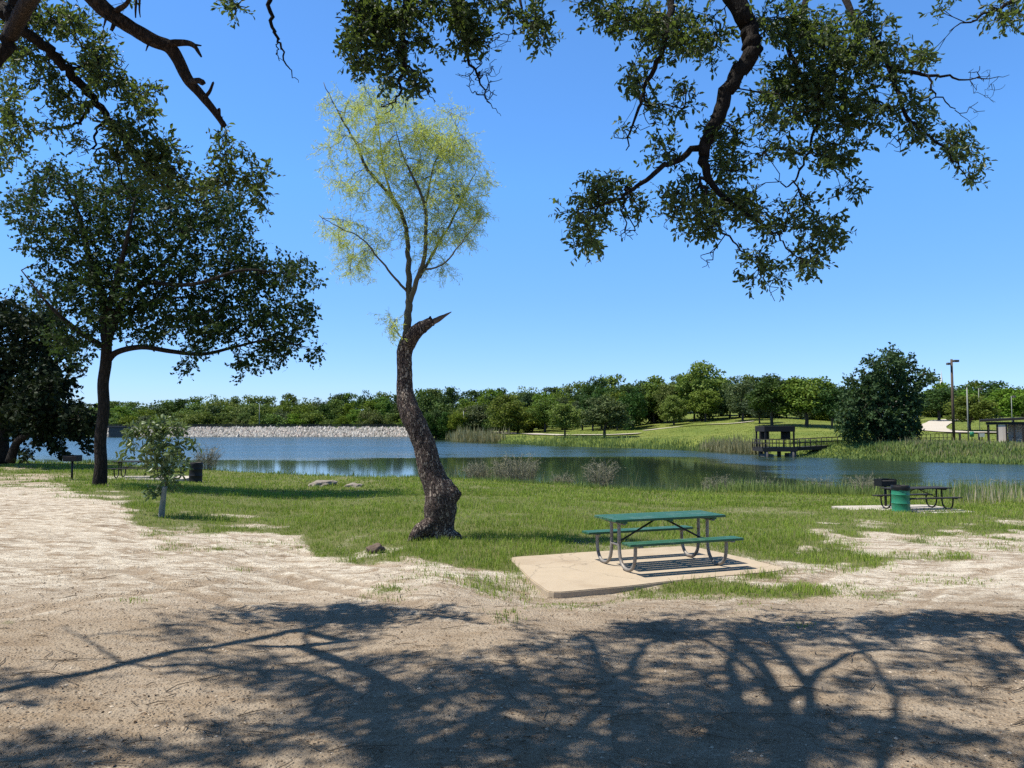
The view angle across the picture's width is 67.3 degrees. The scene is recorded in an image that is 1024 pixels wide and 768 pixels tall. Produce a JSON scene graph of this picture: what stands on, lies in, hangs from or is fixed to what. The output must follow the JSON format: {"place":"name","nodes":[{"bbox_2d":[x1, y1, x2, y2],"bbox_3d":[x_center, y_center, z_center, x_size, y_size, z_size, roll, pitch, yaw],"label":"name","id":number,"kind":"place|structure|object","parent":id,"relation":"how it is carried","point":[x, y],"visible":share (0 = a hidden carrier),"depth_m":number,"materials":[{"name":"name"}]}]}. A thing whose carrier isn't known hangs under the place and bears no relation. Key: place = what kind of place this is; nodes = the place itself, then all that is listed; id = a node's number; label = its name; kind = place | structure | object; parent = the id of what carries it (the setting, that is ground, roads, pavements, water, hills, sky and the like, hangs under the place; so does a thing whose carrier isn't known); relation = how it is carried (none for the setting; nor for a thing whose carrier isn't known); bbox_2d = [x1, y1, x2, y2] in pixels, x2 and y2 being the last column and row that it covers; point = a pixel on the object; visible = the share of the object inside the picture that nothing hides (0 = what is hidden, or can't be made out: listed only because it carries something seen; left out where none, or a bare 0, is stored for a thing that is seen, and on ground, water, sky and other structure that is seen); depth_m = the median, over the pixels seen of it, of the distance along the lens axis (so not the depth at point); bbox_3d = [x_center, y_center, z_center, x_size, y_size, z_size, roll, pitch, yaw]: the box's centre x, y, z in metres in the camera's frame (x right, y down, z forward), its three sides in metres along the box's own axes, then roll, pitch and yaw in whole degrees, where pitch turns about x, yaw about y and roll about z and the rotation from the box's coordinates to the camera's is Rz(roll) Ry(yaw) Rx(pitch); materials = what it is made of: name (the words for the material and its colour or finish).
{"place":"outdoors","nodes":[
{"label":"outdoors","id":0,"kind":"place"},
{"bbox_2d":[108,476,188,481],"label":"pavement","id":1,"kind":"structure","parent":0,"point":[157,478],"depth_m":34.91,"materials":[{"name":"concrete"}]},
{"bbox_2d":[108,461,171,477],"bbox_3d":[-17.073,3.929,35.438,2.350,0.759,1.580,0,-3,-4],"label":"picnic table","id":2,"kind":"object","parent":1,"relation":"on","point":[121,467],"visible":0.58,"depth_m":35.11,"materials":[{"name":"brown metal"}]},
{"bbox_2d":[0,397,1023,767],"bbox_3d":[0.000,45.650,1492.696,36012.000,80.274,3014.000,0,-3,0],"label":"ground","id":3,"kind":"structure","parent":0,"point":[54,537],"depth_m":6.60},
{"bbox_2d":[0,291,88,463],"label":"dark tree","id":4,"kind":"object","parent":3,"relation":"on","point":[19,352],"visible":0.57,"depth_m":44.56,"materials":[{"name":"green plant"}]},
{"bbox_2d":[0,359,97,466],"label":"dark tree","id":5,"kind":"object","parent":3,"relation":"on","point":[62,421],"visible":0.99,"depth_m":42.40,"materials":[{"name":"green plant"}]},
{"bbox_2d":[63,455,81,479],"bbox_3d":[-18.951,3.647,33.124,0.600,1.160,0.500,0,-3,0],"label":"charcoal grill","id":6,"kind":"object","parent":3,"relation":"on","point":[72,458],"visible":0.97,"depth_m":33.10,"materials":[{"name":"metal"}]},
{"bbox_2d":[116,401,147,414],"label":"woodland tree","id":7,"kind":"object","parent":3,"relation":"on","point":[132,404],"visible":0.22,"depth_m":354.51,"materials":[{"name":"green plant"}]},
{"bbox_2d":[0,0,285,226],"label":"oak tree","id":8,"kind":"object","parent":3,"relation":"on","point":[18,18],"visible":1,"depth_m":7.74,"materials":[{"name":"green plant"}]},
{"bbox_2d":[136,400,171,411],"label":"woodland tree","id":9,"kind":"object","parent":3,"relation":"on","point":[151,406],"visible":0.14,"depth_m":367.08,"materials":[{"name":"green plant"}]},
{"bbox_2d":[115,414,201,501],"bbox_3d":[-8.433,1.972,18.349,2.293,2.543,1.366,0,-3,0],"label":"sapling","id":10,"kind":"object","parent":3,"relation":"on","point":[151,447],"visible":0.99,"depth_m":18.20,"materials":[{"name":"green plant"}]},
{"bbox_2d":[158,486,166,516],"bbox_3d":[-8.297,2.826,18.275,0.199,0.796,0.148,0,-3,0],"label":"tree tube","id":11,"kind":"object","parent":3,"relation":"on","point":[162,505],"visible":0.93,"depth_m":18.23,"materials":[{"name":"plastic"}]},
{"bbox_2d":[0,153,328,485],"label":"shade tree","id":12,"kind":"object","parent":3,"relation":"on","point":[113,309],"visible":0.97,"depth_m":28.80,"materials":[{"name":"green plant"}]},
{"bbox_2d":[168,398,189,414],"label":"woodland tree","id":13,"kind":"object","parent":3,"relation":"on","point":[178,405],"visible":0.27,"depth_m":368.71,"materials":[{"name":"green plant"}]},
{"bbox_2d":[172,402,209,421],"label":"woodland tree","id":14,"kind":"object","parent":3,"relation":"on","point":[197,406],"visible":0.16,"depth_m":332.12,"materials":[{"name":"green plant"}]},
{"bbox_2d":[180,410,208,423],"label":"woodland tree","id":15,"kind":"object","parent":3,"relation":"on","point":[196,418],"visible":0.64,"depth_m":313.79,"materials":[{"name":"green plant"}]},
{"bbox_2d":[189,462,202,481],"bbox_3d":[-14.317,3.990,34.836,0.606,0.891,0.607,-1,-3,10],"label":"trash drum","id":16,"kind":"object","parent":3,"relation":"on","point":[195,474],"visible":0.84,"depth_m":34.60,"materials":[{"name":"black metal"}]},
{"bbox_2d":[190,442,224,469],"bbox_3d":[-18.176,4.282,46.088,2.044,1.871,1.950,0,-3,0],"label":"dry shrub","id":17,"kind":"object","parent":3,"relation":"on","point":[208,458],"visible":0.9,"depth_m":45.79,"materials":[{"name":"grey plant"}]},
{"bbox_2d":[196,394,235,412],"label":"woodland tree","id":18,"kind":"object","parent":3,"relation":"on","point":[219,403],"visible":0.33,"depth_m":354.60,"materials":[{"name":"green plant"}]},
{"bbox_2d":[209,412,236,423],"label":"woodland tree","id":19,"kind":"object","parent":3,"relation":"on","point":[227,417],"visible":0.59,"depth_m":318.76,"materials":[{"name":"green plant"}]},
{"bbox_2d":[16,459,458,477],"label":"weeds","id":20,"kind":"object","parent":3,"relation":"on","point":[353,474],"visible":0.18,"depth_m":45.42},
{"bbox_2d":[228,401,256,418],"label":"woodland tree","id":21,"kind":"object","parent":3,"relation":"on","point":[242,408],"visible":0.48,"depth_m":338.53,"materials":[{"name":"green plant"}]},
{"bbox_2d":[233,394,262,415],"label":"woodland tree","id":22,"kind":"object","parent":3,"relation":"on","point":[249,400],"visible":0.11,"depth_m":356.40,"materials":[{"name":"green plant"}]},
{"bbox_2d":[107,424,408,436],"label":"stone dam","id":23,"kind":"structure","parent":3,"relation":"on","point":[294,430],"depth_m":288.79,"materials":[{"name":"stone"}]},
{"bbox_2d":[260,414,287,423],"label":"woodland tree","id":24,"kind":"object","parent":3,"relation":"on","point":[275,419],"visible":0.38,"depth_m":318.14,"materials":[{"name":"green plant"}]},
{"bbox_2d":[279,392,298,408],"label":"woodland tree","id":25,"kind":"object","parent":3,"relation":"on","point":[289,397],"visible":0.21,"depth_m":360.92,"materials":[{"name":"green plant"}]},
{"bbox_2d":[272,400,311,418],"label":"woodland tree","id":26,"kind":"object","parent":3,"relation":"on","point":[297,409],"visible":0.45,"depth_m":331.57,"materials":[{"name":"green plant"}]},
{"bbox_2d":[284,413,307,423],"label":"woodland tree","id":27,"kind":"object","parent":3,"relation":"on","point":[293,420],"visible":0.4,"depth_m":320.30,"materials":[{"name":"green plant"}]},
{"bbox_2d":[299,410,324,423],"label":"woodland tree","id":28,"kind":"object","parent":3,"relation":"on","point":[312,416],"visible":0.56,"depth_m":323.06,"materials":[{"name":"green plant"}]},
{"bbox_2d":[312,404,337,422],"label":"woodland tree","id":29,"kind":"object","parent":3,"relation":"on","point":[324,407],"visible":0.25,"depth_m":330.69,"materials":[{"name":"green plant"}]},
{"bbox_2d":[326,399,347,418],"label":"woodland tree","id":30,"kind":"object","parent":3,"relation":"on","point":[337,411],"visible":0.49,"depth_m":345.12,"materials":[{"name":"green plant"}]},
{"bbox_2d":[339,392,357,410],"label":"woodland tree","id":31,"kind":"object","parent":3,"relation":"on","point":[348,396],"visible":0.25,"depth_m":374.50,"materials":[{"name":"green plant"}]},
{"bbox_2d":[356,407,382,423],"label":"woodland tree","id":32,"kind":"object","parent":3,"relation":"on","point":[370,415],"visible":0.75,"depth_m":316.03,"materials":[{"name":"green plant"}]},
{"bbox_2d":[371,396,392,418],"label":"woodland tree","id":33,"kind":"object","parent":3,"relation":"on","point":[384,403],"visible":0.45,"depth_m":340.85,"materials":[{"name":"green plant"}]},
{"bbox_2d":[306,71,505,541],"bbox_3d":[-2.086,-1.558,14.868,3.981,9.461,2.377,0,-3,0],"label":"bent tree","id":34,"kind":"object","parent":3,"relation":"on","point":[443,493],"visible":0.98,"depth_m":14.77,"materials":[{"name":"green plant"}]},
{"bbox_2d":[417,393,438,436],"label":"woodland tree","id":35,"kind":"object","parent":3,"relation":"on","point":[427,399],"visible":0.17,"depth_m":241.68,"materials":[{"name":"green plant"}]},
{"bbox_2d":[435,411,459,439],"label":"woodland tree","id":36,"kind":"object","parent":3,"relation":"on","point":[442,428],"visible":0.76,"depth_m":223.09,"materials":[{"name":"green plant"}]},
{"bbox_2d":[437,386,466,408],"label":"woodland tree","id":37,"kind":"object","parent":3,"relation":"on","point":[451,396],"visible":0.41,"depth_m":271.80,"materials":[{"name":"green plant"}]},
{"bbox_2d":[446,411,468,429],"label":"woodland tree","id":38,"kind":"object","parent":3,"relation":"on","point":[456,420],"visible":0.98,"depth_m":221.14,"materials":[{"name":"green plant"}]},
{"bbox_2d":[445,424,509,442],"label":"reeds","id":39,"kind":"object","parent":3,"relation":"on","point":[460,435],"visible":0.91,"depth_m":187.92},
{"bbox_2d":[462,458,492,479],"bbox_3d":[-1.959,4.877,43.074,2.043,1.531,1.743,0,-3,0],"label":"dry shrub","id":40,"kind":"object","parent":3,"relation":"on","point":[476,472],"visible":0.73,"depth_m":42.88,"materials":[{"name":"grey plant"}]},
{"bbox_2d":[467,403,489,433],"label":"woodland tree","id":41,"kind":"object","parent":3,"relation":"on","point":[476,410],"visible":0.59,"depth_m":224.91,"materials":[{"name":"green plant"}]},
{"bbox_2d":[476,388,502,403],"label":"woodland tree","id":42,"kind":"object","parent":3,"relation":"on","point":[490,392],"visible":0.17,"depth_m":272.53,"materials":[{"name":"green plant"}]},
{"bbox_2d":[485,394,532,433],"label":"lawn tree","id":43,"kind":"object","parent":3,"relation":"on","point":[512,410],"visible":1,"depth_m":209.36,"materials":[{"name":"green plant"}]},
{"bbox_2d":[0,460,1023,509],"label":"grass","id":44,"kind":"structure","parent":3,"relation":"on","point":[695,495],"depth_m":33.46,"materials":[{"name":"plant"}]},
{"bbox_2d":[0,562,1023,767],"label":"twigs","id":45,"kind":"object","parent":3,"relation":"on","point":[698,727],"visible":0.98,"depth_m":5.42,"materials":[{"name":"wood"}]},
{"bbox_2d":[2,565,1023,767],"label":"fallen leaves","id":46,"kind":"object","parent":3,"relation":"on","point":[311,734],"visible":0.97,"depth_m":5.26,"materials":[{"name":"brown plant"}]},
{"bbox_2d":[490,450,544,481],"bbox_3d":[0.273,4.668,42.619,3.345,2.050,2.694,0,-3,0],"label":"dry shrub","id":47,"kind":"object","parent":3,"relation":"on","point":[509,473],"visible":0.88,"depth_m":42.46,"materials":[{"name":"brown plant"}]},
{"bbox_2d":[515,393,535,409],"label":"woodland tree","id":48,"kind":"object","parent":3,"relation":"on","point":[527,398],"visible":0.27,"depth_m":243.11,"materials":[{"name":"green plant"}]},
{"bbox_2d":[516,405,547,431],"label":"woodland tree","id":49,"kind":"object","parent":3,"relation":"on","point":[531,426],"visible":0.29,"depth_m":221.28,"materials":[{"name":"green plant"}]},
{"bbox_2d":[526,397,560,431],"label":"lawn tree","id":50,"kind":"object","parent":3,"relation":"on","point":[544,406],"visible":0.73,"depth_m":210.35,"materials":[{"name":"green plant"}]},
{"bbox_2d":[547,403,583,436],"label":"lawn tree","id":51,"kind":"object","parent":3,"relation":"on","point":[566,415],"visible":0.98,"depth_m":165.47,"materials":[{"name":"green plant"}]},
{"bbox_2d":[576,394,601,430],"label":"lawn tree","id":52,"kind":"object","parent":3,"relation":"on","point":[586,405],"visible":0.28,"depth_m":201.45,"materials":[{"name":"green plant"}]},
{"bbox_2d":[577,384,602,426],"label":"woodland tree","id":53,"kind":"object","parent":3,"relation":"on","point":[589,388],"visible":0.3,"depth_m":236.75,"materials":[{"name":"green plant"}]},
{"bbox_2d":[448,473,735,492],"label":"weeds","id":54,"kind":"object","parent":3,"relation":"on","point":[595,485],"visible":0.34,"depth_m":39.98,"materials":[{"name":"plant"}]},
{"bbox_2d":[581,457,624,486],"bbox_3d":[4.865,4.752,41.265,2.180,1.809,1.858,1,-3,-18],"label":"dry shrub","id":55,"kind":"object","parent":3,"relation":"on","point":[603,474],"visible":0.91,"depth_m":41.08,"materials":[{"name":"beige plant"}]},
{"bbox_2d":[486,433,726,451],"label":"weeds","id":56,"kind":"object","parent":3,"relation":"on","point":[612,442],"visible":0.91,"depth_m":148.85,"materials":[{"name":"plant"}]},
{"bbox_2d":[578,394,634,437],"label":"lawn tree","id":57,"kind":"object","parent":3,"relation":"on","point":[600,415],"visible":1,"depth_m":156.87,"materials":[{"name":"green plant"}]},
{"bbox_2d":[598,373,625,391],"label":"woodland tree","id":58,"kind":"object","parent":3,"relation":"on","point":[613,382],"visible":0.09,"depth_m":293.35,"materials":[{"name":"green plant"}]},
{"bbox_2d":[210,0,1023,301],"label":"oak tree","id":59,"kind":"object","parent":3,"relation":"on","point":[375,22],"visible":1,"depth_m":7.54,"materials":[{"name":"green plant"}]},
{"bbox_2d":[605,383,648,427],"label":"lawn tree","id":60,"kind":"object","parent":3,"relation":"on","point":[627,389],"visible":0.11,"depth_m":197.45,"materials":[{"name":"green plant"}]},
{"bbox_2d":[617,388,647,429],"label":"woodland tree","id":61,"kind":"object","parent":3,"relation":"on","point":[634,400],"visible":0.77,"depth_m":189.37,"materials":[{"name":"green plant"}]},
{"bbox_2d":[639,382,672,423],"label":"lawn tree","id":62,"kind":"object","parent":3,"relation":"on","point":[649,390],"visible":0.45,"depth_m":209.47,"materials":[{"name":"green plant"}]},
{"bbox_2d":[652,384,678,422],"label":"woodland tree","id":63,"kind":"object","parent":3,"relation":"on","point":[663,393],"visible":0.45,"depth_m":204.29,"materials":[{"name":"green plant"}]},
{"bbox_2d":[442,459,899,493],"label":"reeds","id":64,"kind":"object","parent":3,"relation":"on","point":[568,482],"visible":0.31,"depth_m":41.08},
{"bbox_2d":[658,394,690,424],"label":"lawn tree","id":65,"kind":"object","parent":3,"relation":"on","point":[671,409],"visible":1,"depth_m":191.99,"materials":[{"name":"green plant"}]},
{"bbox_2d":[674,359,732,420],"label":"lawn tree","id":66,"kind":"object","parent":3,"relation":"on","point":[698,377],"visible":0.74,"depth_m":196.55,"materials":[{"name":"green plant"}]},
{"bbox_2d":[685,389,723,421],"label":"lawn tree","id":67,"kind":"object","parent":3,"relation":"on","point":[707,403],"visible":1,"depth_m":190.06,"materials":[{"name":"green plant"}]},
{"bbox_2d":[693,388,729,419],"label":"woodland tree","id":68,"kind":"object","parent":3,"relation":"on","point":[722,405],"visible":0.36,"depth_m":195.88,"materials":[{"name":"green plant"}]},
{"bbox_2d":[691,431,770,454],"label":"reeds","id":69,"kind":"object","parent":3,"relation":"on","point":[736,445],"visible":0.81,"depth_m":118.13,"materials":[{"name":"plant"}]},
{"bbox_2d":[722,375,757,420],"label":"lawn tree","id":70,"kind":"object","parent":3,"relation":"on","point":[735,390],"visible":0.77,"depth_m":180.50,"materials":[{"name":"green plant"}]},
{"bbox_2d":[492,415,1019,446],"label":"grass","id":71,"kind":"structure","parent":3,"relation":"on","point":[813,435],"depth_m":159.56,"materials":[{"name":"plant"}]},
{"bbox_2d":[741,388,773,423],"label":"lawn tree","id":72,"kind":"object","parent":3,"relation":"on","point":[756,414],"visible":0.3,"depth_m":166.37,"materials":[{"name":"green plant"}]},
{"bbox_2d":[744,373,801,425],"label":"lawn tree","id":73,"kind":"object","parent":3,"relation":"on","point":[760,396],"visible":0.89,"depth_m":154.95,"materials":[{"name":"green plant"}]},
{"bbox_2d":[771,375,835,426],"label":"lawn tree","id":74,"kind":"object","parent":3,"relation":"on","point":[800,393],"visible":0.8,"depth_m":151.18,"materials":[{"name":"green plant"}]},
{"bbox_2d":[811,387,844,428],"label":"lawn tree","id":75,"kind":"object","parent":3,"relation":"on","point":[826,398],"visible":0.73,"depth_m":146.98,"materials":[{"name":"green plant"}]},
{"bbox_2d":[784,439,883,458],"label":"weeds","id":76,"kind":"object","parent":3,"relation":"on","point":[829,450],"visible":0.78,"depth_m":102.63,"materials":[{"name":"plant"}]},
{"bbox_2d":[701,477,1023,495],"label":"weeds","id":77,"kind":"object","parent":3,"relation":"on","point":[811,488],"visible":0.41,"depth_m":39.10,"materials":[{"name":"plant"}]},
{"bbox_2d":[844,469,881,492],"bbox_3d":[19.154,5.533,41.832,2.409,1.865,2.047,0,-3,0],"label":"dry shrub","id":78,"kind":"object","parent":3,"relation":"on","point":[863,477],"visible":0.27,"depth_m":41.65,"materials":[{"name":"brown plant"}]},
{"bbox_2d":[829,342,940,443],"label":"lakeside tree","id":79,"kind":"object","parent":3,"relation":"on","point":[884,396],"visible":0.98,"depth_m":103.09,"materials":[{"name":"green plant"}]},
{"bbox_2d":[874,478,896,505],"bbox_3d":[13.610,4.038,27.996,0.600,1.160,0.500,1,-3,-10],"label":"charcoal grill","id":80,"kind":"object","parent":3,"relation":"on","point":[884,482],"visible":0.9,"depth_m":27.97,"materials":[{"name":"metal"}]},
{"bbox_2d":[890,485,910,511],"bbox_3d":[13.197,3.882,26.130,0.606,0.891,0.607,2,-3,-27],"label":"trash drum","id":81,"kind":"object","parent":3,"relation":"on","point":[900,497],"visible":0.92,"depth_m":25.89,"materials":[{"name":"green metal"}]},
{"bbox_2d":[914,387,961,419],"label":"lawn tree","id":82,"kind":"object","parent":3,"relation":"on","point":[937,398],"visible":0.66,"depth_m":174.64,"materials":[{"name":"green plant"}]},
{"bbox_2d":[856,438,1023,464],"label":"weeds","id":83,"kind":"object","parent":3,"relation":"on","point":[955,458],"visible":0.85,"depth_m":91.74,"materials":[{"name":"plant"}]},
{"bbox_2d":[874,436,1023,459],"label":"reeds","id":84,"kind":"object","parent":3,"relation":"on","point":[975,442],"visible":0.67,"depth_m":92.94,"materials":[{"name":"plant"}]},
{"bbox_2d":[946,359,958,440],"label":"light pole","id":85,"kind":"object","parent":3,"relation":"on","point":[952,400],"visible":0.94,"depth_m":108.94,"materials":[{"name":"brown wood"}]},
{"bbox_2d":[954,384,985,395],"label":"woodland tree","id":86,"kind":"object","parent":3,"relation":"on","point":[961,388],"visible":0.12,"depth_m":257.31,"materials":[{"name":"green plant"}]},
{"bbox_2d":[941,393,1001,430],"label":"lawn tree","id":87,"kind":"object","parent":3,"relation":"on","point":[976,408],"visible":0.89,"depth_m":131.48,"materials":[{"name":"green plant"}]},
{"bbox_2d":[924,474,1023,503],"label":"weeds","id":88,"kind":"object","parent":3,"relation":"on","point":[962,488],"visible":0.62,"depth_m":34.10,"materials":[{"name":"plant"}]},
{"bbox_2d":[975,380,1019,416],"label":"woodland tree","id":89,"kind":"object","parent":3,"relation":"on","point":[989,386],"visible":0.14,"depth_m":248.15,"materials":[{"name":"green plant"}]},
{"bbox_2d":[980,417,1023,442],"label":"picnic shelter","id":90,"kind":"object","parent":3,"relation":"on","point":[1015,430],"visible":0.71,"depth_m":98.24,"materials":[{"name":"stone"}]},
{"bbox_2d":[983,387,1023,421],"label":"lawn tree","id":91,"kind":"object","parent":3,"relation":"on","point":[1004,401],"visible":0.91,"depth_m":148.47,"materials":[{"name":"green plant"}]},
{"bbox_2d":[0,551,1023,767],"bbox_3d":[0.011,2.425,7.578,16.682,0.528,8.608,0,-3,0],"label":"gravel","id":92,"kind":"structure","parent":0,"point":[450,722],"depth_m":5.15,"materials":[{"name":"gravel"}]},
{"bbox_2d":[0,0,1023,409],"label":"sky","id":93,"kind":"structure","parent":0,"point":[932,267],"materials":[{"name":"blue"}]},
{"bbox_2d":[2,483,1023,628],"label":"grass","id":94,"kind":"structure","parent":0,"point":[538,537],"depth_m":17.18,"materials":[{"name":"plant"}]},
{"bbox_2d":[9,436,1023,492],"bbox_3d":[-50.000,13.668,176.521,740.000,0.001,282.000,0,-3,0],"label":"water","id":95,"kind":"structure","parent":0,"point":[346,456],"depth_m":86.87,"materials":[{"name":"blue liquid"}]},
{"bbox_2d":[108,426,132,436],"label":"outlet tower","id":96,"kind":"structure","parent":95,"relation":"in","point":[114,431],"depth_m":275.46,"materials":[{"name":"concrete"}]},
{"bbox_2d":[752,426,853,456],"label":"fishing pier","id":97,"kind":"structure","parent":95,"relation":"in","point":[764,431],"depth_m":102.97,"materials":[{"name":"brown wood"}]},
{"bbox_2d":[511,546,783,597],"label":"pavement","id":98,"kind":"structure","parent":0,"point":[572,575],"depth_m":11.48,"materials":[{"name":"concrete"}]},
{"bbox_2d":[582,510,743,571],"bbox_3d":[2.301,2.412,11.945,1.930,0.759,1.580,1,-3,-20],"label":"picnic table","id":99,"kind":"object","parent":98,"relation":"on","point":[619,520],"visible":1,"depth_m":11.77,"materials":[{"name":"green paint"}]},
{"bbox_2d":[832,505,971,512],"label":"pavement","id":100,"kind":"structure","parent":0,"point":[922,507],"depth_m":27.49,"materials":[{"name":"concrete"}]},
{"bbox_2d":[872,486,962,509],"bbox_3d":[14.154,4.001,26.922,2.350,0.759,1.580,1,-3,-14],"label":"picnic table","id":101,"kind":"object","parent":100,"relation":"on","point":[921,488],"visible":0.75,"depth_m":26.92,"materials":[{"name":"black metal"}]},
{"bbox_2d":[922,419,984,431],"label":"road","id":102,"kind":"structure","parent":0,"point":[936,425],"depth_m":148.81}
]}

